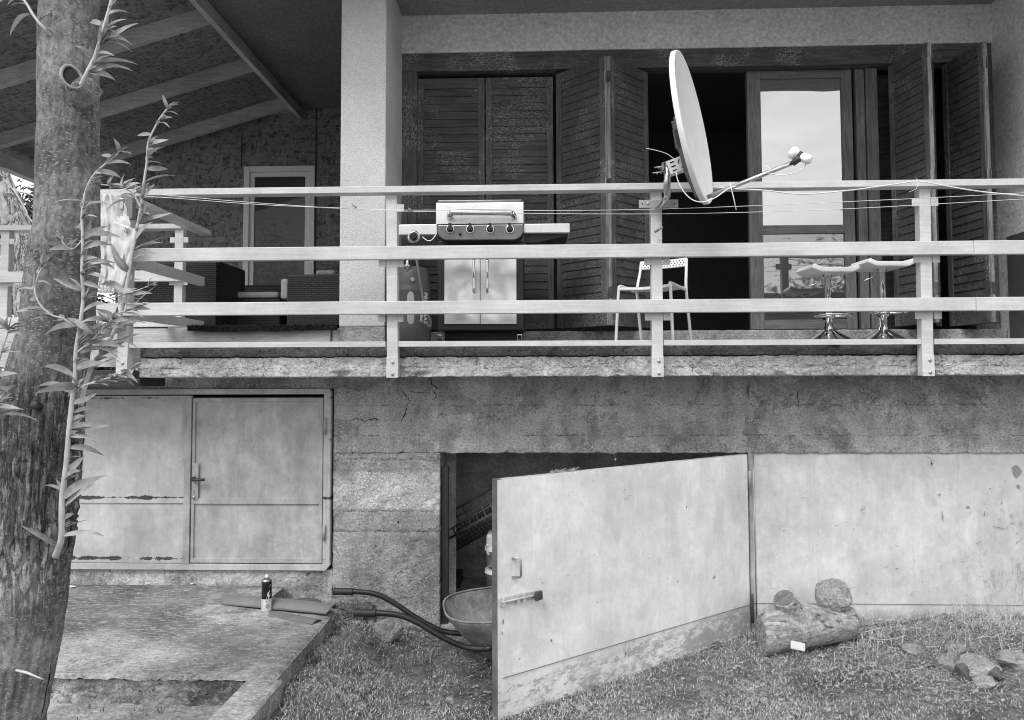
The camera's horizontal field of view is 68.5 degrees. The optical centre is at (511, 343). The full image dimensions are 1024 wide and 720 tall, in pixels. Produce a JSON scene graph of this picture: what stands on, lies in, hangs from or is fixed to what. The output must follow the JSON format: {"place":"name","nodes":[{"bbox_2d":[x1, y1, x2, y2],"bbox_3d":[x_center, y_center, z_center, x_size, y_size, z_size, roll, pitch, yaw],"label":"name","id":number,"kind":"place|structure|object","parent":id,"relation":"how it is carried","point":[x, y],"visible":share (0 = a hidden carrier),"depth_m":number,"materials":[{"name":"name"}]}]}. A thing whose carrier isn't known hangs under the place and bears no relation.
{"place":"outdoors","nodes":[
{"label":"outdoors","id":0,"kind":"place"},
{"bbox_2d":[2,174,114,369],"label":"sky","id":1,"kind":"structure","parent":0,"point":[24,182],"materials":[{"name":"white"}]},
{"bbox_2d":[47,703,222,719],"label":"path","id":2,"kind":"structure","parent":0,"point":[70,711],"depth_m":3.55,"materials":[{"name":"concrete"}]},
{"bbox_2d":[77,599,370,719],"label":"weeds","id":3,"kind":"object","parent":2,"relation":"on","point":[315,659],"visible":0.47,"depth_m":4.12,"materials":[{"name":"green plant"}]},
{"bbox_2d":[479,581,486,587],"bbox_3d":[-0.013,1.885,5.560,0.460,0.169,0.320,0,-3,2],"label":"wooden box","id":4,"kind":"object","parent":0,"point":[483,583],"visible":0.11,"depth_m":5.63,"materials":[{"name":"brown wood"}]},
{"bbox_2d":[484,566,491,586],"bbox_3d":[-0.085,1.728,5.548,0.244,0.140,0.239,0,-3,2],"label":"bucket","id":5,"kind":"object","parent":4,"relation":"on","point":[488,572],"visible":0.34,"depth_m":5.49,"materials":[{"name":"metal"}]},
{"bbox_2d":[484,545,491,566],"bbox_3d":[-0.085,1.565,5.556,0.244,0.140,0.239,0,-3,2],"label":"bucket","id":6,"kind":"object","parent":5,"relation":"on","point":[489,560],"visible":0.25,"depth_m":5.49,"materials":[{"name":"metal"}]},
{"bbox_2d":[486,529,491,554],"bbox_3d":[-0.069,1.478,5.592,0.236,0.155,0.226,0,-3,2],"label":"canister","id":7,"kind":"object","parent":6,"relation":"on","point":[489,540],"visible":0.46,"depth_m":5.49,"materials":[{"name":"white plastic"}]},
{"bbox_2d":[449,484,491,550],"bbox_3d":[-0.302,1.326,5.699,0.624,0.551,0.386,0,-3,2],"label":"plastic crate","id":8,"kind":"object","parent":7,"relation":"on","point":[474,529],"visible":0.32,"depth_m":5.59,"materials":[{"name":"black plastic"}]},
{"bbox_2d":[268,597,1023,719],"bbox_3d":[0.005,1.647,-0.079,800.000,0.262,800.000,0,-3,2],"label":"ground","id":9,"kind":"structure","parent":0,"point":[420,673],"depth_m":4.17,"materials":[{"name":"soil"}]},
{"bbox_2d":[0,170,32,328],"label":"old tree","id":10,"kind":"object","parent":9,"relation":"on","point":[13,210],"visible":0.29,"depth_m":10.17,"materials":[{"name":"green plant"}]},
{"bbox_2d":[0,179,114,369],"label":"evergreen tree","id":11,"kind":"object","parent":9,"relation":"on","point":[28,205],"visible":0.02,"depth_m":12.38,"materials":[{"name":"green plant"}]},
{"bbox_2d":[0,0,178,719],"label":"willow tree","id":12,"kind":"object","parent":9,"relation":"on","point":[46,372],"visible":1,"depth_m":2.94,"materials":[{"name":"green plant"}]},
{"bbox_2d":[0,0,340,386],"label":"porch","id":13,"kind":"object","parent":9,"relation":"on","point":[242,119],"visible":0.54,"depth_m":7.86,"materials":[{"name":"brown wood"}]},
{"bbox_2d":[0,224,188,328],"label":"porch railing","id":14,"kind":"object","parent":13,"relation":"on","point":[9,277],"visible":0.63,"depth_m":6.03,"materials":[{"name":"paint"}]},
{"bbox_2d":[135,262,244,328],"bbox_3d":[-2.845,-0.395,6.706,0.703,0.608,0.650,0,-3,2],"label":"wicker sofa","id":15,"kind":"object","parent":13,"relation":"on","point":[224,282],"visible":0.29,"depth_m":6.39,"materials":[{"name":"black wicker"}]},
{"bbox_2d":[236,285,286,324],"bbox_3d":[-2.494,-0.354,7.277,0.828,0.527,0.920,0,-3,2],"label":"wicker loveseat","id":16,"kind":"object","parent":13,"relation":"on","point":[261,293],"visible":0.27,"depth_m":6.83,"materials":[{"name":"wicker"}]},
{"bbox_2d":[187,323,339,332],"bbox_3d":[-1.776,-0.081,6.050,1.108,0.076,1.314,0,-3,2],"label":"rug","id":17,"kind":"object","parent":13,"relation":"on","point":[239,328],"visible":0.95,"depth_m":5.41,"materials":[{"name":"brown fabric"}]},
{"bbox_2d":[281,270,339,324],"bbox_3d":[-1.708,-0.385,6.680,0.742,0.600,0.780,0,-3,2],"label":"wicker armchair","id":18,"kind":"object","parent":17,"relation":"on","point":[321,286],"visible":0.6,"depth_m":6.29,"materials":[{"name":"wicker"}]},
{"bbox_2d":[243,165,314,284],"bbox_3d":[-2.526,-0.817,8.150,0.780,2.230,0.055,0,-3,2],"label":"window","id":19,"kind":"structure","parent":13,"relation":"in","point":[265,225],"depth_m":8.18,"materials":[{"name":"paint"}]},
{"bbox_2d":[54,585,337,687],"bbox_3d":[-2.767,1.833,4.448,3.341,0.381,1.599,0,-3,2],"label":"landing","id":20,"kind":"object","parent":9,"relation":"on","point":[139,633],"visible":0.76,"depth_m":4.21,"materials":[{"name":"concrete"}]},
{"bbox_2d":[50,678,245,705],"bbox_3d":[-2.796,1.704,3.672,3.338,0.144,0.037,0,-3,2],"label":"landing edge","id":21,"kind":"object","parent":20,"relation":"attached to","point":[142,692],"visible":0.53,"depth_m":3.64,"materials":[{"name":"concrete"}]},
{"bbox_2d":[261,574,271,611],"bbox_3d":[-1.519,1.540,4.655,0.065,0.223,0.065,0,-3,2],"label":"spray can","id":22,"kind":"object","parent":20,"relation":"on","point":[266,593],"visible":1,"depth_m":4.63,"materials":[{"name":"white paint"}]},
{"bbox_2d":[220,595,336,613],"bbox_3d":[-1.471,1.622,4.709,0.824,0.059,0.120,-1,-3,19],"label":"plastic strip","id":23,"kind":"object","parent":20,"relation":"on","point":[285,604],"visible":0.88,"depth_m":4.65,"materials":[{"name":"grey plastic"}]},
{"bbox_2d":[267,611,321,624],"bbox_3d":[-1.311,1.637,4.508,0.372,0.018,0.085,-2,-3,27],"label":"plastic strip","id":24,"kind":"object","parent":20,"relation":"on","point":[293,617],"visible":1,"depth_m":4.48,"materials":[{"name":"grey plastic"}]},
{"bbox_2d":[295,598,321,601],"bbox_3d":[-1.396,1.742,5.039,0.236,0.023,0.236,0,-3,2],"label":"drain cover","id":25,"kind":"object","parent":20,"relation":"on","point":[312,599],"visible":0.27,"depth_m":5.09,"materials":[{"name":"grey metal"}]},
{"bbox_2d":[209,679,282,719],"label":"kerb","id":26,"kind":"structure","parent":9,"relation":"on","point":[250,699],"depth_m":3.38,"materials":[{"name":"concrete"}]},
{"bbox_2d":[330,602,373,628],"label":"soil","id":27,"kind":"structure","parent":9,"relation":"on","point":[348,619],"depth_m":4.96,"materials":[{"name":"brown soil"}]},
{"bbox_2d":[364,639,374,644],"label":"stone","id":28,"kind":"object","parent":9,"relation":"on","point":[369,641],"visible":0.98,"depth_m":4.52,"materials":[{"name":"grey stone"}]},
{"bbox_2d":[372,618,402,642],"bbox_3d":[-0.786,1.815,4.751,0.184,0.159,0.147,2,-4,-38],"label":"stone","id":29,"kind":"object","parent":9,"relation":"on","point":[388,630],"visible":0.94,"depth_m":4.71,"materials":[{"name":"grey stone"}]},
{"bbox_2d":[332,586,491,659],"bbox_3d":[-0.202,1.748,4.590,1.880,0.428,0.666,0,-3,2],"label":"wheelbarrow","id":30,"kind":"object","parent":9,"relation":"on","point":[468,613],"visible":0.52,"depth_m":4.68,"materials":[{"name":"black metal"}]},
{"bbox_2d":[445,696,454,703],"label":"stone","id":31,"kind":"object","parent":9,"relation":"on","point":[449,699],"visible":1,"depth_m":4.00,"materials":[{"name":"grey stone"}]},
{"bbox_2d":[70,0,1023,719],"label":"house","id":32,"kind":"structure","parent":9,"relation":"on","point":[700,498],"depth_m":5.28,"materials":[{"name":"concrete"}]},
{"bbox_2d":[71,396,192,563],"bbox_3d":[-2.824,0.954,5.305,1.148,1.169,0.052,0,-3,2],"label":"steel door","id":33,"kind":"structure","parent":32,"relation":"in","point":[141,510],"depth_m":5.29,"materials":[{"name":"paint"}]},
{"bbox_2d":[190,397,325,562],"bbox_3d":[-1.770,0.954,5.249,0.957,1.150,0.090,0,-3,2],"label":"steel door","id":34,"kind":"structure","parent":32,"relation":"in","point":[257,478],"depth_m":5.26,"materials":[{"name":"paint"}]},
{"bbox_2d":[399,260,431,340],"bbox_3d":[-0.699,-0.279,5.287,0.303,0.616,0.340,0,-3,2],"label":"gas bottle","id":35,"kind":"object","parent":32,"relation":"on","point":[414,283],"visible":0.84,"depth_m":5.19,"materials":[{"name":"grey metal"}]},
{"bbox_2d":[407,291,413,323],"bbox_3d":[-0.698,-0.246,5.177,0.049,0.230,0.002,0,-3,-5],"label":"level window","id":36,"kind":"structure","parent":35,"relation":"in","point":[410,296],"depth_m":5.18,"materials":[{"name":"white plastic"}]},
{"bbox_2d":[456,569,462,587],"bbox_3d":[-0.463,1.961,6.284,0.080,0.088,0.300,0,-3,2],"label":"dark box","id":37,"kind":"object","parent":32,"relation":"on","point":[459,575],"visible":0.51,"depth_m":6.21,"materials":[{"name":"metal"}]},
{"bbox_2d":[399,199,569,340],"bbox_3d":[-0.190,-0.486,5.437,1.208,1.043,0.564,0,-3,2],"label":"gas grill","id":38,"kind":"object","parent":32,"relation":"on","point":[480,279],"visible":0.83,"depth_m":5.29,"materials":[{"name":"metal"}]},
{"bbox_2d":[444,259,479,323],"bbox_3d":[-0.352,-0.380,5.275,0.249,0.483,0.066,0,-3,2],"label":"cabinet door","id":39,"kind":"structure","parent":38,"relation":"in","point":[461,277],"depth_m":5.29,"materials":[{"name":"silver metal"}]},
{"bbox_2d":[481,259,516,323],"bbox_3d":[-0.096,-0.380,5.266,0.252,0.482,0.066,0,-3,2],"label":"cabinet door","id":40,"kind":"structure","parent":38,"relation":"in","point":[498,276],"depth_m":5.28,"materials":[{"name":"silver metal"}]},
{"bbox_2d":[92,178,1023,377],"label":"balcony railing","id":41,"kind":"object","parent":32,"relation":"attached to","point":[922,249],"visible":0.84,"depth_m":4.73,"materials":[{"name":"paint"}]},
{"bbox_2d":[97,316,125,336],"bbox_3d":[-2.583,-0.091,4.794,0.249,0.174,0.012,0,-3,2],"label":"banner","id":42,"kind":"object","parent":41,"relation":"attached to","point":[111,329],"visible":0.1,"depth_m":4.79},
{"bbox_2d":[98,194,130,292],"bbox_3d":[-2.545,-0.639,4.787,0.260,0.637,0.041,0,-3,2],"label":"plastic bag","id":43,"kind":"object","parent":41,"relation":"hanging from","point":[109,216],"visible":0.47,"depth_m":4.79,"materials":[{"name":"white plastic"}]},
{"bbox_2d":[108,221,134,286],"bbox_3d":[-2.447,-0.556,4.719,0.181,0.436,0.026,0,-3,2],"label":"document sleeve","id":44,"kind":"object","parent":41,"relation":"hanging from","point":[122,244],"visible":0.73,"depth_m":4.72,"materials":[{"name":"white plastic"}]},
{"bbox_2d":[117,198,135,219],"bbox_3d":[-2.470,-0.858,4.809,0.106,0.148,0.055,0,-3,2],"label":"latch box","id":45,"kind":"object","parent":41,"relation":"attached to","point":[131,208],"visible":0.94,"depth_m":4.79,"materials":[{"name":"paint"}]},
{"bbox_2d":[132,191,1017,210],"bbox_3d":[0.392,-0.914,4.723,5.702,0.161,0.004,0,-3,2],"label":"clothes line","id":46,"kind":"object","parent":41,"relation":"attached to","point":[591,210],"visible":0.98,"depth_m":4.72,"materials":[{"name":"plastic"}]},
{"bbox_2d":[135,195,1019,213],"bbox_3d":[0.392,-0.886,4.720,5.698,0.160,0.004,0,-3,2],"label":"clothes line","id":47,"kind":"object","parent":41,"relation":"attached to","point":[571,213],"visible":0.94,"depth_m":4.72,"materials":[{"name":"plastic"}]},
{"bbox_2d":[639,50,812,211],"bbox_3d":[1.185,-1.214,4.353,0.804,0.997,0.826,0,-3,2],"label":"satellite dish","id":48,"kind":"object","parent":41,"relation":"attached to","point":[692,162],"visible":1,"depth_m":4.45,"materials":[{"name":"white paint"}]},
{"bbox_2d":[713,181,1023,195],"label":"cable","id":49,"kind":"object","parent":41,"relation":"attached to","point":[871,187],"visible":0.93,"depth_m":4.65,"materials":[{"name":"plastic"}]},
{"bbox_2d":[550,467,578,472],"bbox_3d":[0.297,0.703,4.174,0.233,0.027,0.016,2,-3,-37],"label":"dead sprig","id":50,"kind":"object","parent":32,"relation":"on","point":[562,470],"visible":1,"depth_m":4.16,"materials":[{"name":"grey plant"}]},
{"bbox_2d":[492,454,753,719],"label":"swing door","id":51,"kind":"structure","parent":32,"relation":"in","point":[599,575],"depth_m":4.32,"materials":[{"name":"paint"}]},
{"bbox_2d":[614,258,692,339],"bbox_3d":[0.995,-0.291,5.227,0.421,0.640,0.493,-2,-3,30],"label":"chair","id":52,"kind":"object","parent":32,"relation":"on","point":[670,286],"visible":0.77,"depth_m":5.27,"materials":[{"name":"white paint"}]},
{"bbox_2d":[745,69,857,329],"bbox_3d":[2.337,-1.168,6.090,0.841,2.113,0.050,0,-3,2],"label":"glazed door","id":53,"kind":"structure","parent":32,"relation":"in","point":[810,111],"depth_m":6.09,"materials":[{"name":"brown wood"}]},
{"bbox_2d":[796,264,859,338],"bbox_3d":[2.189,-0.257,5.205,0.380,0.556,0.380,0,-3,-4],"label":"bar stool","id":54,"kind":"object","parent":32,"relation":"on","point":[828,331],"visible":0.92,"depth_m":5.15,"materials":[{"name":"white paint"}]},
{"bbox_2d":[851,258,913,338],"bbox_3d":[2.600,-0.279,5.271,0.380,0.604,0.380,0,-3,-3],"label":"bar stool","id":55,"kind":"object","parent":32,"relation":"on","point":[882,268],"visible":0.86,"depth_m":5.23,"materials":[{"name":"white paint"}]},
{"bbox_2d":[877,75,916,328],"bbox_3d":[3.156,-1.166,6.176,0.401,2.113,0.040,0,-3,2],"label":"inner door","id":56,"kind":"structure","parent":32,"relation":"in","point":[882,80],"depth_m":6.17,"materials":[{"name":"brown wood"}]},
{"bbox_2d":[575,704,585,710],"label":"stone","id":57,"kind":"object","parent":9,"relation":"on","point":[581,707],"visible":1,"depth_m":3.93,"materials":[{"name":"grey stone"}]},
{"bbox_2d":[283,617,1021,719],"bbox_3d":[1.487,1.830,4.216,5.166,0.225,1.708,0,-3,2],"label":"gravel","id":58,"kind":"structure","parent":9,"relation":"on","point":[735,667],"depth_m":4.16,"materials":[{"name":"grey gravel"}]},
{"bbox_2d":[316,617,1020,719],"bbox_3d":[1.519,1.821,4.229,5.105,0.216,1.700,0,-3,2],"label":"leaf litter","id":59,"kind":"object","parent":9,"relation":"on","point":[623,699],"visible":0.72,"depth_m":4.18,"materials":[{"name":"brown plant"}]},
{"bbox_2d":[709,641,722,648],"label":"stone","id":60,"kind":"object","parent":9,"relation":"on","point":[717,644],"visible":0.65,"depth_m":4.81,"materials":[{"name":"grey stone"}]},
{"bbox_2d":[791,641,804,651],"bbox_3d":[1.718,1.819,4.521,0.092,0.060,0.033,0,-3,2],"label":"polystyrene block","id":61,"kind":"object","parent":9,"relation":"on","point":[798,646],"depth_m":4.51,"materials":[{"name":"white plastic"}]},
{"bbox_2d":[755,590,859,655],"bbox_3d":[1.889,1.758,4.798,0.715,0.403,0.274,0,-3,-11],"label":"log","id":62,"kind":"object","parent":9,"relation":"on","point":[785,619],"visible":0.96,"depth_m":4.69,"materials":[{"name":"wood"}]},
{"bbox_2d":[814,578,852,611],"bbox_3d":[2.084,1.636,4.876,0.229,0.223,0.214,0,-3,2],"label":"stone","id":63,"kind":"object","parent":62,"relation":"on","point":[833,594],"visible":0.94,"depth_m":4.81,"materials":[{"name":"white stone"}]},
{"bbox_2d":[858,639,867,649],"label":"stone","id":64,"kind":"object","parent":9,"relation":"on","point":[865,645],"visible":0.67,"depth_m":4.69,"materials":[{"name":"grey stone"}]},
{"bbox_2d":[890,631,901,637],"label":"stone","id":65,"kind":"object","parent":9,"relation":"on","point":[892,635],"visible":0.87,"depth_m":4.76,"materials":[{"name":"grey stone"}]},
{"bbox_2d":[900,643,922,655],"bbox_3d":[2.415,1.847,4.540,0.122,0.078,0.090,0,-3,2],"label":"stone","id":66,"kind":"object","parent":9,"relation":"on","point":[905,646],"visible":0.94,"depth_m":4.52,"materials":[{"name":"grey stone"}]},
{"bbox_2d":[932,660,941,669],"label":"stone","id":67,"kind":"object","parent":9,"relation":"on","point":[935,665],"visible":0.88,"depth_m":4.33,"materials":[{"name":"grey stone"}]},
{"bbox_2d":[936,651,957,671],"bbox_3d":[2.507,1.840,4.327,0.122,0.138,0.081,-3,-4,45],"label":"stone","id":68,"kind":"object","parent":9,"relation":"on","point":[944,660],"visible":0.77,"depth_m":4.31,"materials":[{"name":"grey stone"}]},
{"bbox_2d":[946,643,966,654],"bbox_3d":[2.621,1.806,4.435,0.102,0.078,0.076,-2,-3,37],"label":"stone","id":69,"kind":"object","parent":9,"relation":"on","point":[962,649],"visible":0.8,"depth_m":4.41,"materials":[{"name":"grey stone"}]},
{"bbox_2d":[952,663,971,681],"bbox_3d":[2.537,1.854,4.217,0.113,0.129,0.090,0,-3,2],"label":"stone","id":70,"kind":"object","parent":9,"relation":"on","point":[961,670],"visible":0.83,"depth_m":4.19,"materials":[{"name":"grey stone"}]},
{"bbox_2d":[953,652,1001,677],"bbox_3d":[2.627,1.819,4.274,0.256,0.124,0.210,0,-3,2],"label":"stone","id":71,"kind":"object","parent":9,"relation":"on","point":[977,664],"visible":0.8,"depth_m":4.22,"materials":[{"name":"grey stone"}]},
{"bbox_2d":[971,675,996,688],"bbox_3d":[2.595,1.864,4.140,0.124,0.075,0.101,0,-3,2],"label":"stone","id":72,"kind":"object","parent":9,"relation":"on","point":[985,681],"visible":0.97,"depth_m":4.12,"materials":[{"name":"grey stone"}]},
{"bbox_2d":[988,667,1004,680],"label":"stone","id":73,"kind":"object","parent":9,"relation":"on","point":[995,673],"visible":0.79,"depth_m":4.16,"materials":[{"name":"grey stone"}]},
{"bbox_2d":[991,650,1023,668],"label":"stone","id":74,"kind":"object","parent":9,"relation":"on","point":[1005,658],"visible":0.97,"depth_m":4.25,"materials":[{"name":"grey stone"}]}
]}

